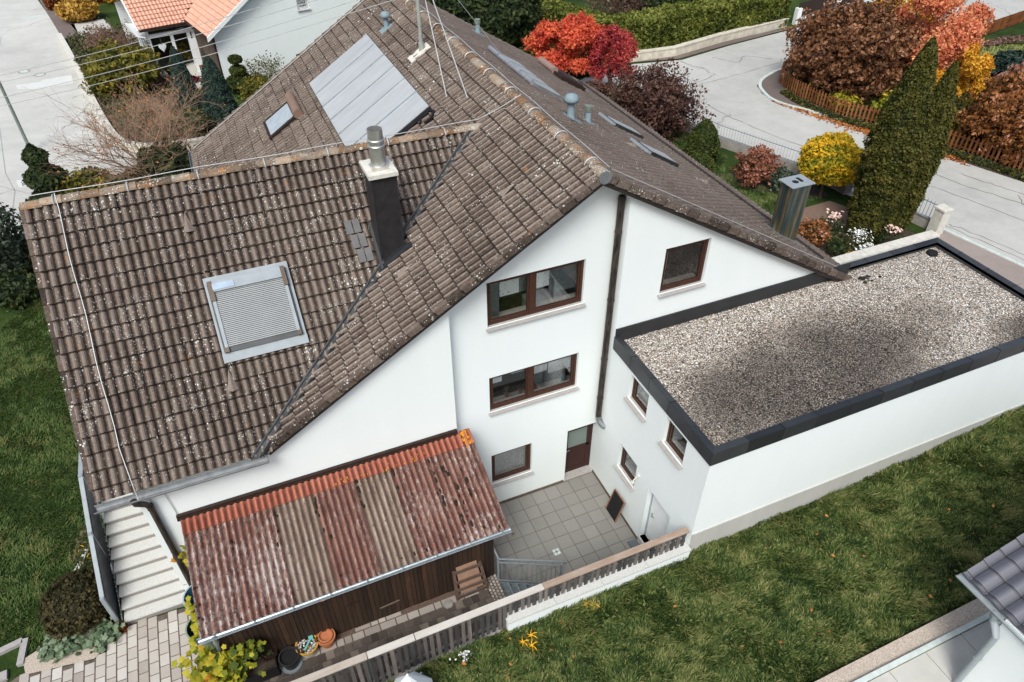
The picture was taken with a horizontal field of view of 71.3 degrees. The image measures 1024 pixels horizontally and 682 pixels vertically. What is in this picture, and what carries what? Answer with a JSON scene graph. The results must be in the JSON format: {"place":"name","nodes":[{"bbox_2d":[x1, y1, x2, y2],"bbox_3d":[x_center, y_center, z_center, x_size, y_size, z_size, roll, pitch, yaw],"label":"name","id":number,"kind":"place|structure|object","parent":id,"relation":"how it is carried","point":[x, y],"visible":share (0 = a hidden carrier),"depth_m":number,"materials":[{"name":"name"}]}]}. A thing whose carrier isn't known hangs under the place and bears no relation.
{"place":"outdoors","nodes":[
{"label":"outdoors","id":0,"kind":"place"},
{"bbox_2d":[0,294,106,654],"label":"grass","id":1,"kind":"structure","parent":0,"point":[5,380],"depth_m":20.00,"materials":[{"name":"green plant"}]},
{"bbox_2d":[39,0,77,38],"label":"pavement","id":2,"kind":"structure","parent":0,"point":[64,27],"depth_m":50.64,"materials":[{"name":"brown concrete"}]},
{"bbox_2d":[0,0,189,234],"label":"road","id":3,"kind":"structure","parent":0,"point":[28,43],"depth_m":39.67,"materials":[{"name":"grey asphalt"}]},
{"bbox_2d":[16,75,72,88],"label":"road patch","id":4,"kind":"object","parent":3,"relation":"on","point":[51,82],"visible":1,"depth_m":41.88,"materials":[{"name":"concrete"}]},
{"bbox_2d":[6,608,197,681],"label":"paving","id":5,"kind":"structure","parent":0,"point":[132,655],"depth_m":15.88,"materials":[{"name":"grey stone"}]},
{"bbox_2d":[263,589,497,681],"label":"path paving","id":6,"kind":"structure","parent":0,"point":[392,630],"depth_m":16.05,"materials":[{"name":"stone"}]},
{"bbox_2d":[240,651,280,681],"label":"planter","id":7,"kind":"object","parent":6,"relation":"on","point":[271,668],"visible":0.59,"depth_m":15.31,"materials":[{"name":"soil"}]},
{"bbox_2d":[0,0,1023,681],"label":"ground","id":8,"kind":"structure","parent":0,"point":[8,660],"depth_m":18.72,"materials":[{"name":"green plant"}]},
{"bbox_2d":[0,202,28,276],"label":"olive tree","id":9,"kind":"object","parent":8,"relation":"on","point":[10,245],"visible":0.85,"depth_m":25.86,"materials":[{"name":"green plant"}]},
{"bbox_2d":[0,637,29,681],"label":"garden edging","id":10,"kind":"object","parent":8,"relation":"on","point":[21,643],"visible":1,"depth_m":15.99,"materials":[{"name":"stone"}]},
{"bbox_2d":[0,268,40,311],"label":"shrub","id":11,"kind":"object","parent":8,"relation":"on","point":[18,289],"visible":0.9,"depth_m":25.05,"materials":[{"name":"green plant"}]},
{"bbox_2d":[20,143,69,201],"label":"dark conifer","id":12,"kind":"object","parent":8,"relation":"on","point":[33,158],"visible":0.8,"depth_m":30.15,"materials":[{"name":"green plant"}]},
{"bbox_2d":[24,618,120,674],"bbox_3d":[-9.880,6.900,16.069,2.025,0.001,0.932,-15,42,-17],"label":"gravel bed","id":13,"kind":"object","parent":8,"relation":"on","point":[32,664],"visible":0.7,"depth_m":15.84,"materials":[{"name":"beige gravel"}]},
{"bbox_2d":[36,632,84,663],"bbox_3d":[-10.102,6.746,15.935,1.025,0.485,0.774,-15,42,-17],"label":"leafy plant","id":14,"kind":"object","parent":13,"relation":"on","point":[63,647],"visible":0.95,"depth_m":15.86,"materials":[{"name":"green plant"}]},
{"bbox_2d":[75,616,124,653],"bbox_3d":[-9.255,6.627,16.062,0.790,0.503,0.977,18,43,21],"label":"leafy plant","id":15,"kind":"object","parent":13,"relation":"on","point":[105,633],"visible":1,"depth_m":16.02,"materials":[{"name":"green plant"}]},
{"bbox_2d":[38,567,107,641],"bbox_3d":[-10.039,6.025,16.434,1.601,1.049,1.662,-15,42,-17],"label":"heather bush","id":16,"kind":"object","parent":8,"relation":"on","point":[71,604],"visible":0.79,"depth_m":16.06,"materials":[{"name":"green plant"}]},
{"bbox_2d":[52,0,100,22],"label":"golden bush","id":17,"kind":"object","parent":8,"relation":"on","point":[80,11],"visible":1,"depth_m":50.33,"materials":[{"name":"yellow plant"}]},
{"bbox_2d":[53,165,113,193],"bbox_3d":[-18.486,-6.876,31.158,2.295,1.466,2.638,-1,40,-1],"label":"gold green shrub","id":18,"kind":"object","parent":8,"relation":"on","point":[73,181],"visible":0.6,"depth_m":30.60,"materials":[{"name":"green plant"}]},
{"bbox_2d":[70,523,108,573],"bbox_3d":[-10.269,5.125,17.416,0.839,1.189,1.933,-15,42,-17],"label":"flower shrub","id":19,"kind":"object","parent":8,"relation":"on","point":[81,540],"visible":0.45,"depth_m":17.14,"materials":[{"name":"green plant"}]},
{"bbox_2d":[24,67,224,186],"bbox_3d":[-16.280,-9.181,30.943,8.241,5.296,8.288,-15,42,-17],"label":"bare tree","id":20,"kind":"object","parent":8,"relation":"on","point":[160,126],"visible":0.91,"depth_m":30.40,"materials":[{"name":"brown plant"}]},
{"bbox_2d":[78,453,184,624],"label":"outside stairs","id":21,"kind":"structure","parent":8,"relation":"on","point":[147,580],"depth_m":16.80,"materials":[{"name":"concrete"}]},
{"bbox_2d":[56,33,223,151],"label":"garden wall","id":22,"kind":"structure","parent":8,"relation":"on","point":[66,47],"depth_m":37.89,"materials":[{"name":"white concrete"}]},
{"bbox_2d":[67,29,214,141],"bbox_3d":[-22.130,-15.191,41.972,6.409,0.001,22.684,-29,48,-30],"label":"flower bed","id":23,"kind":"object","parent":8,"relation":"on","point":[159,78],"visible":0.08,"depth_m":39.87,"materials":[{"name":"soil"}]},
{"bbox_2d":[77,17,138,48],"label":"bare shrub","id":24,"kind":"object","parent":23,"relation":"on","point":[118,39],"visible":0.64,"depth_m":44.76,"materials":[{"name":"brown plant"}]},
{"bbox_2d":[78,36,169,98],"bbox_3d":[-21.958,-15.349,40.094,4.895,3.050,4.709,-15,42,-17],"label":"juniper","id":25,"kind":"object","parent":23,"relation":"on","point":[99,66],"visible":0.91,"depth_m":39.27,"materials":[{"name":"green plant"}]},
{"bbox_2d":[66,23,215,141],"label":"ground cover","id":26,"kind":"object","parent":23,"relation":"on","point":[75,49],"visible":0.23,"depth_m":40.15,"materials":[{"name":"green plant"}]},
{"bbox_2d":[169,46,202,111],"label":"blue conifer","id":27,"kind":"object","parent":23,"relation":"on","point":[174,70],"visible":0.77,"depth_m":37.14,"materials":[{"name":"green plant"}]},
{"bbox_2d":[158,106,216,138],"bbox_3d":[-16.402,-11.171,36.355,2.834,1.186,2.656,17,43,20],"label":"shrub","id":28,"kind":"object","parent":23,"relation":"on","point":[196,114],"visible":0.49,"depth_m":35.83,"materials":[{"name":"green plant"}]},
{"bbox_2d":[200,54,237,126],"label":"blue conifer","id":29,"kind":"object","parent":23,"relation":"on","point":[218,93],"visible":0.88,"depth_m":35.86,"materials":[{"name":"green plant"}]},
{"bbox_2d":[129,134,194,181],"bbox_3d":[-14.864,-7.505,31.098,3.724,2.689,3.490,-1,40,-1],"label":"laurel","id":30,"kind":"object","parent":8,"relation":"on","point":[178,161],"visible":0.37,"depth_m":30.37,"materials":[{"name":"green plant"}]},
{"bbox_2d":[171,545,266,681],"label":"vine","id":31,"kind":"object","parent":8,"relation":"on","point":[228,665],"visible":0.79,"depth_m":14.59,"materials":[{"name":"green plant"}]},
{"bbox_2d":[106,0,359,87],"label":"neighbour house","id":32,"kind":"structure","parent":8,"relation":"on","point":[146,19],"depth_m":41.96,"materials":[{"name":"white paint"}]},
{"bbox_2d":[226,54,252,92],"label":"topiary","id":33,"kind":"object","parent":8,"relation":"on","point":[237,70],"visible":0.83,"depth_m":39.90,"materials":[{"name":"green plant"}]},
{"bbox_2d":[237,72,268,99],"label":"yellow shrub","id":34,"kind":"object","parent":8,"relation":"on","point":[253,83],"visible":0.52,"depth_m":39.20,"materials":[{"name":"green plant"}]},
{"bbox_2d":[243,50,284,82],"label":"white barked shrub","id":35,"kind":"object","parent":8,"relation":"on","point":[271,65],"visible":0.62,"depth_m":41.13,"materials":[{"name":"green plant"}]},
{"bbox_2d":[176,428,511,659],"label":"shed","id":36,"kind":"structure","parent":8,"relation":"on","point":[342,548],"depth_m":15.57,"materials":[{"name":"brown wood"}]},
{"bbox_2d":[277,583,484,662],"bbox_3d":[-3.330,6.522,16.329,5.832,0.001,0.243,-15,42,-17],"label":"soil strip","id":37,"kind":"object","parent":8,"relation":"on","point":[409,609],"visible":0.17,"depth_m":16.62,"materials":[{"name":"brown soil"}]},
{"bbox_2d":[308,585,484,658],"bbox_3d":[-3.313,6.618,16.223,5.752,0.001,0.194,-16,42,-18],"label":"path edging bed","id":38,"kind":"object","parent":8,"relation":"on","point":[396,621],"visible":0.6,"depth_m":16.43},
{"bbox_2d":[279,588,478,668],"bbox_3d":[-3.385,6.652,16.188,5.607,0.043,0.183,-15,42,-17],"label":"path edging","id":39,"kind":"object","parent":38,"relation":"on","point":[392,622],"visible":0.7,"depth_m":16.35,"materials":[{"name":"grey stone"}]},
{"bbox_2d":[278,646,302,673],"bbox_3d":[-4.824,6.942,15.538,0.470,0.348,0.470,-15,42,-17],"label":"plant pot","id":40,"kind":"object","parent":39,"relation":"on","point":[290,660],"visible":1,"depth_m":15.49,"materials":[{"name":"grey plastic"}]},
{"bbox_2d":[452,560,488,600],"bbox_3d":[-0.976,5.587,16.733,0.827,0.900,0.305,-15,42,-17],"label":"pallet","id":41,"kind":"object","parent":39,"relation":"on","point":[469,575],"visible":1,"depth_m":16.69,"materials":[{"name":"brown wood"}]},
{"bbox_2d":[17,0,852,590],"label":"house","id":42,"kind":"structure","parent":8,"relation":"on","point":[375,228],"depth_m":15.72,"materials":[{"name":"tile"}]},
{"bbox_2d":[0,0,392,105],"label":"power line","id":43,"kind":"object","parent":42,"relation":"attached to","point":[181,52],"visible":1,"depth_m":22.55,"materials":[{"name":"metal"}]},
{"bbox_2d":[202,261,308,363],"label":"roof window","id":44,"kind":"structure","parent":42,"relation":"in","point":[255,311],"depth_m":15.07,"materials":[{"name":"metal"}]},
{"bbox_2d":[263,92,302,139],"bbox_3d":[-7.508,-7.333,23.307,1.188,0.917,1.620,-15,42,-17],"label":"roof window","id":45,"kind":"structure","parent":42,"relation":"in","point":[290,111],"depth_m":23.16,"materials":[{"name":"brown glass"}]},
{"bbox_2d":[491,443,533,487],"bbox_3d":[-0.013,3.328,19.391,1.272,1.211,0.251,-15,42,-17],"label":"window","id":46,"kind":"structure","parent":42,"relation":"in","point":[510,463],"depth_m":19.56,"materials":[{"name":"grey glass"}]},
{"bbox_2d":[488,353,578,416],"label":"window","id":47,"kind":"structure","parent":42,"relation":"in","point":[515,387],"depth_m":18.01,"materials":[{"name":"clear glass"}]},
{"bbox_2d":[486,260,585,332],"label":"window","id":48,"kind":"structure","parent":42,"relation":"in","point":[514,298],"depth_m":16.30,"materials":[{"name":"clear glass"}]},
{"bbox_2d":[538,57,585,91],"bbox_3d":[1.918,-10.334,27.654,1.126,0.842,2.025,-15,42,-17],"label":"roof window","id":49,"kind":"structure","parent":42,"relation":"in","point":[557,72],"depth_m":27.19,"materials":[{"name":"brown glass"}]},
{"bbox_2d":[564,423,592,480],"bbox_3d":[1.897,3.082,20.404,0.934,2.106,0.308,-15,42,-17],"label":"door","id":50,"kind":"structure","parent":42,"relation":"in","point":[579,440],"depth_m":20.68,"materials":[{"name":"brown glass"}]},
{"bbox_2d":[657,239,708,297],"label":"window","id":51,"kind":"structure","parent":42,"relation":"in","point":[683,264],"depth_m":17.14,"materials":[{"name":"clear glass"}]},
{"bbox_2d":[380,627,502,681],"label":"retaining wall","id":52,"kind":"structure","parent":8,"relation":"on","point":[413,668],"depth_m":15.25,"materials":[{"name":"grey concrete"}]},
{"bbox_2d":[290,527,689,681],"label":"picket fence","id":53,"kind":"object","parent":52,"relation":"on","point":[377,653],"visible":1,"depth_m":14.88,"materials":[{"name":"wood"}]},
{"bbox_2d":[426,0,549,47],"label":"dark tree","id":54,"kind":"object","parent":8,"relation":"on","point":[511,22],"visible":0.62,"depth_m":37.44,"materials":[{"name":"green plant"}]},
{"bbox_2d":[494,549,567,606],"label":"steel stairs","id":55,"kind":"structure","parent":8,"relation":"on","point":[511,586],"depth_m":17.47,"materials":[{"name":"grey metal"}]},
{"bbox_2d":[522,10,611,75],"bbox_3d":[2.829,-14.236,35.575,4.458,3.977,4.479,-15,42,-17],"label":"red maple","id":56,"kind":"object","parent":8,"relation":"on","point":[574,34],"visible":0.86,"depth_m":34.44,"materials":[{"name":"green plant"}]},
{"bbox_2d":[533,0,613,45],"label":"hedge","id":57,"kind":"object","parent":8,"relation":"on","point":[560,10],"visible":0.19,"depth_m":41.55,"materials":[{"name":"green plant"}]},
{"bbox_2d":[506,541,690,631],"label":"retaining wall","id":58,"kind":"structure","parent":8,"relation":"on","point":[526,615],"depth_m":15.82,"materials":[{"name":"concrete"}]},
{"bbox_2d":[584,22,639,88],"bbox_3d":[4.881,-13.124,34.248,2.483,3.982,2.194,15,42,17],"label":"red maple","id":59,"kind":"object","parent":8,"relation":"on","point":[621,43],"visible":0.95,"depth_m":33.57,"materials":[{"name":"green plant"}]},
{"bbox_2d":[583,0,650,13],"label":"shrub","id":60,"kind":"object","parent":8,"relation":"on","point":[616,7],"visible":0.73,"depth_m":44.45,"materials":[{"name":"plant"}]},
{"bbox_2d":[606,57,715,143],"bbox_3d":[6.368,-10.709,32.069,4.550,3.557,4.885,-15,42,-17],"label":"purple shrub","id":61,"kind":"object","parent":8,"relation":"on","point":[657,100],"visible":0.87,"depth_m":31.21,"materials":[{"name":"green plant"}]},
{"bbox_2d":[600,0,791,53],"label":"hedge","id":62,"kind":"object","parent":8,"relation":"on","point":[665,24],"visible":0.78,"depth_m":41.77,"materials":[{"name":"green plant"}]},
{"bbox_2d":[683,118,720,159],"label":"clipped yew","id":63,"kind":"object","parent":8,"relation":"on","point":[703,137],"visible":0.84,"depth_m":29.88,"materials":[{"name":"green plant"}]},
{"bbox_2d":[386,406,1023,681],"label":"grass","id":64,"kind":"structure","parent":8,"relation":"on","point":[929,582],"depth_m":15.87,"materials":[{"name":"green plant"}]},
{"bbox_2d":[630,18,788,62],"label":"garden wall","id":65,"kind":"structure","parent":8,"relation":"on","point":[686,47],"depth_m":42.12,"materials":[{"name":"beige concrete"}]},
{"bbox_2d":[659,131,818,214],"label":"grass","id":66,"kind":"structure","parent":8,"relation":"on","point":[770,196],"depth_m":28.83,"materials":[{"name":"green plant"}]},
{"bbox_2d":[673,109,837,188],"bbox_3d":[9.788,-8.988,31.514,0.610,1.134,10.403,-28,47,-29],"label":"railing fence","id":67,"kind":"object","parent":8,"relation":"on","point":[732,145],"visible":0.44,"depth_m":31.14,"materials":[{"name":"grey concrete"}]},
{"bbox_2d":[720,172,829,197],"bbox_3d":[10.675,-6.378,29.140,2.294,0.001,4.086,-32,49,-32],"label":"flower bed","id":68,"kind":"object","parent":8,"relation":"on","point":[814,190],"visible":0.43,"depth_m":28.96,"materials":[{"name":"soil"}]},
{"bbox_2d":[729,143,785,187],"bbox_3d":[9.914,-7.078,28.932,2.278,1.707,2.282,-15,42,-17],"label":"red shrub","id":69,"kind":"object","parent":68,"relation":"on","point":[755,166],"visible":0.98,"depth_m":28.58,"materials":[{"name":"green plant"}]},
{"bbox_2d":[598,237,1023,552],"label":"garage wing","id":70,"kind":"structure","parent":8,"relation":"on","point":[728,416],"depth_m":17.30,"materials":[{"name":"white paint"}]},
{"bbox_2d":[613,447,636,491],"bbox_3d":[3.043,3.274,18.739,0.267,0.944,0.948,-15,42,-17],"label":"window","id":71,"kind":"structure","parent":70,"relation":"in","point":[628,466],"depth_m":18.94,"materials":[{"name":"brown glass"}]},
{"bbox_2d":[623,378,648,422],"bbox_3d":[3.049,1.330,17.086,0.267,0.830,0.907,-15,42,-17],"label":"window","id":72,"kind":"structure","parent":70,"relation":"in","point":[639,396],"depth_m":17.26,"materials":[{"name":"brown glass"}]},
{"bbox_2d":[637,493,669,551],"bbox_3d":[3.688,4.796,18.236,0.251,2.260,0.996,-15,42,-17],"label":"door","id":73,"kind":"structure","parent":70,"relation":"in","point":[657,521],"depth_m":18.28,"materials":[{"name":"white paint"}]},
{"bbox_2d":[657,421,686,469],"bbox_3d":[3.663,2.253,15.984,0.267,0.863,0.891,-15,42,-17],"label":"window","id":74,"kind":"structure","parent":70,"relation":"in","point":[675,440],"depth_m":16.15,"materials":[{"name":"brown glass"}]},
{"bbox_2d":[796,131,863,198],"bbox_3d":[12.280,-6.667,27.518,2.585,2.716,2.490,6,40,7],"label":"ball tree","id":75,"kind":"object","parent":8,"relation":"on","point":[829,159],"visible":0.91,"depth_m":26.66,"materials":[{"name":"yellow plant"}]},
{"bbox_2d":[792,0,874,24],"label":"picket fence","id":76,"kind":"object","parent":8,"relation":"on","point":[813,5],"visible":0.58,"depth_m":45.79,"materials":[{"name":"white wood"}]},
{"bbox_2d":[817,225,914,257],"bbox_3d":[11.420,-3.294,25.460,7.290,0.001,2.268,-15,42,-17],"label":"flower bed","id":77,"kind":"object","parent":8,"relation":"on","point":[824,247],"depth_m":25.87,"materials":[{"name":"soil"}]},
{"bbox_2d":[797,217,831,247],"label":"orange shrub","id":78,"kind":"object","parent":77,"relation":"on","point":[815,232],"visible":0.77,"depth_m":24.97,"materials":[{"name":"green plant"}]},
{"bbox_2d":[845,36,938,243],"bbox_3d":[12.834,-6.537,23.952,2.185,7.087,2.169,-15,42,-17],"label":"thuja","id":79,"kind":"object","parent":77,"relation":"on","point":[893,156],"visible":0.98,"depth_m":23.44,"materials":[{"name":"green plant"}]},
{"bbox_2d":[888,59,958,231],"bbox_3d":[14.144,-6.581,24.693,1.609,6.199,1.624,-15,42,-17],"label":"thuja","id":80,"kind":"object","parent":77,"relation":"on","point":[945,91],"visible":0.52,"depth_m":24.00,"materials":[{"name":"green plant"}]},
{"bbox_2d":[832,230,939,264],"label":"garden wall","id":81,"kind":"structure","parent":8,"relation":"on","point":[883,247],"depth_m":24.07,"materials":[{"name":"white paint"}]},
{"bbox_2d":[779,58,1023,175],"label":"picket fence","id":82,"kind":"object","parent":8,"relation":"on","point":[842,102],"visible":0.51,"depth_m":33.60,"materials":[{"name":"orange wood"}]},
{"bbox_2d":[815,599,989,681],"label":"gravel strip","id":83,"kind":"object","parent":8,"relation":"on","point":[916,639],"visible":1,"depth_m":14.87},
{"bbox_2d":[786,67,1018,168],"bbox_3d":[22.282,-11.008,34.646,12.555,0.001,16.929,-15,42,-17],"label":"flower bed","id":84,"kind":"object","parent":8,"relation":"on","point":[970,152],"depth_m":32.44,"materials":[{"name":"soil"}]},
{"bbox_2d":[781,0,924,105],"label":"hazel","id":85,"kind":"object","parent":84,"relation":"on","point":[853,40],"visible":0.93,"depth_m":34.08,"materials":[{"name":"brown plant"}]},
{"bbox_2d":[785,61,1023,169],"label":"ground cover","id":86,"kind":"object","parent":84,"relation":"on","point":[868,102],"visible":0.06,"depth_m":34.73,"materials":[{"name":"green plant"}]},
{"bbox_2d":[890,0,995,70],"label":"red tree","id":87,"kind":"object","parent":84,"relation":"on","point":[953,32],"visible":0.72,"depth_m":32.96,"materials":[{"name":"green plant"}]},
{"bbox_2d":[950,94,975,135],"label":"green shrub","id":88,"kind":"object","parent":84,"relation":"on","point":[962,104],"visible":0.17,"depth_m":31.95,"materials":[{"name":"green plant"}]},
{"bbox_2d":[934,41,995,101],"bbox_3d":[20.869,-12.159,33.435,2.552,3.520,2.376,-15,42,-17],"label":"yellow tree","id":89,"kind":"object","parent":84,"relation":"on","point":[974,71],"visible":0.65,"depth_m":32.70,"materials":[{"name":"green plant"}]},
{"bbox_2d":[953,65,1023,164],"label":"orange shrub","id":90,"kind":"object","parent":84,"relation":"on","point":[994,116],"visible":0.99,"depth_m":29.60,"materials":[{"name":"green plant"}]},
{"bbox_2d":[853,611,990,681],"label":"path kerb","id":91,"kind":"structure","parent":8,"relation":"on","point":[896,663],"depth_m":14.69,"materials":[{"name":"concrete"}]},
{"bbox_2d":[847,116,1023,181],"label":"verge","id":92,"kind":"structure","parent":8,"relation":"on","point":[983,167],"depth_m":30.30,"materials":[{"name":"soil"}]},
{"bbox_2d":[780,88,1023,180],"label":"ground cover","id":93,"kind":"object","parent":92,"relation":"on","point":[963,155],"visible":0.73,"depth_m":33.27,"materials":[{"name":"green plant"}]},
{"bbox_2d":[925,204,953,234],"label":"gate pillar","id":94,"kind":"structure","parent":8,"relation":"on","point":[939,218],"depth_m":25.80,"materials":[{"name":"concrete"}]},
{"bbox_2d":[952,533,1023,681],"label":"neighbour house","id":95,"kind":"structure","parent":8,"relation":"on","point":[993,583],"depth_m":13.19,"materials":[{"name":"paint"}]},
{"bbox_2d":[982,10,1023,35],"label":"picket fence","id":96,"kind":"object","parent":8,"relation":"on","point":[1008,21],"visible":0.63,"depth_m":44.48,"materials":[{"name":"orange wood"}]},
{"bbox_2d":[990,49,1023,77],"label":"dark juniper","id":97,"kind":"object","parent":8,"relation":"on","point":[1003,60],"visible":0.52,"depth_m":37.64,"materials":[{"name":"green plant"}]},
{"bbox_2d":[493,472,644,605],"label":"patio paving","id":98,"kind":"structure","parent":0,"point":[517,525],"depth_m":19.49,"materials":[{"name":"grey tile"}]},
{"bbox_2d":[605,489,624,522],"bbox_3d":[2.844,4.545,19.698,0.263,0.762,0.543,-15,42,-17],"label":"chalkboard","id":99,"kind":"object","parent":98,"relation":"on","point":[615,505],"visible":1,"depth_m":19.69,"materials":[{"name":"black"}]},
{"bbox_2d":[627,27,788,62],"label":"pavement","id":100,"kind":"structure","parent":0,"point":[721,44],"depth_m":42.53,"materials":[{"name":"grey concrete"}]},
{"bbox_2d":[762,68,817,110],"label":"pavement","id":101,"kind":"structure","parent":0,"point":[771,87],"depth_m":37.15,"materials":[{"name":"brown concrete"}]},
{"bbox_2d":[581,0,1023,263],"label":"road","id":102,"kind":"structure","parent":0,"point":[740,97],"depth_m":33.40,"materials":[{"name":"grey asphalt"}]},
{"bbox_2d":[772,100,970,165],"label":"fallen leaves","id":103,"kind":"object","parent":102,"relation":"on","point":[854,128],"visible":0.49,"depth_m":33.55,"materials":[{"name":"orange plant"}]},
{"bbox_2d":[798,201,847,231],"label":"brick path","id":104,"kind":"structure","parent":0,"point":[818,211],"depth_m":27.46,"materials":[{"name":"brown brick"}]},
{"bbox_2d":[869,620,1001,681],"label":"slab path","id":105,"kind":"structure","parent":0,"point":[948,661],"depth_m":14.53,"materials":[{"name":"grey concrete"}]},
{"bbox_2d":[938,230,1023,288],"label":"pavement","id":106,"kind":"structure","parent":0,"point":[1009,270],"depth_m":24.92,"materials":[{"name":"concrete"}]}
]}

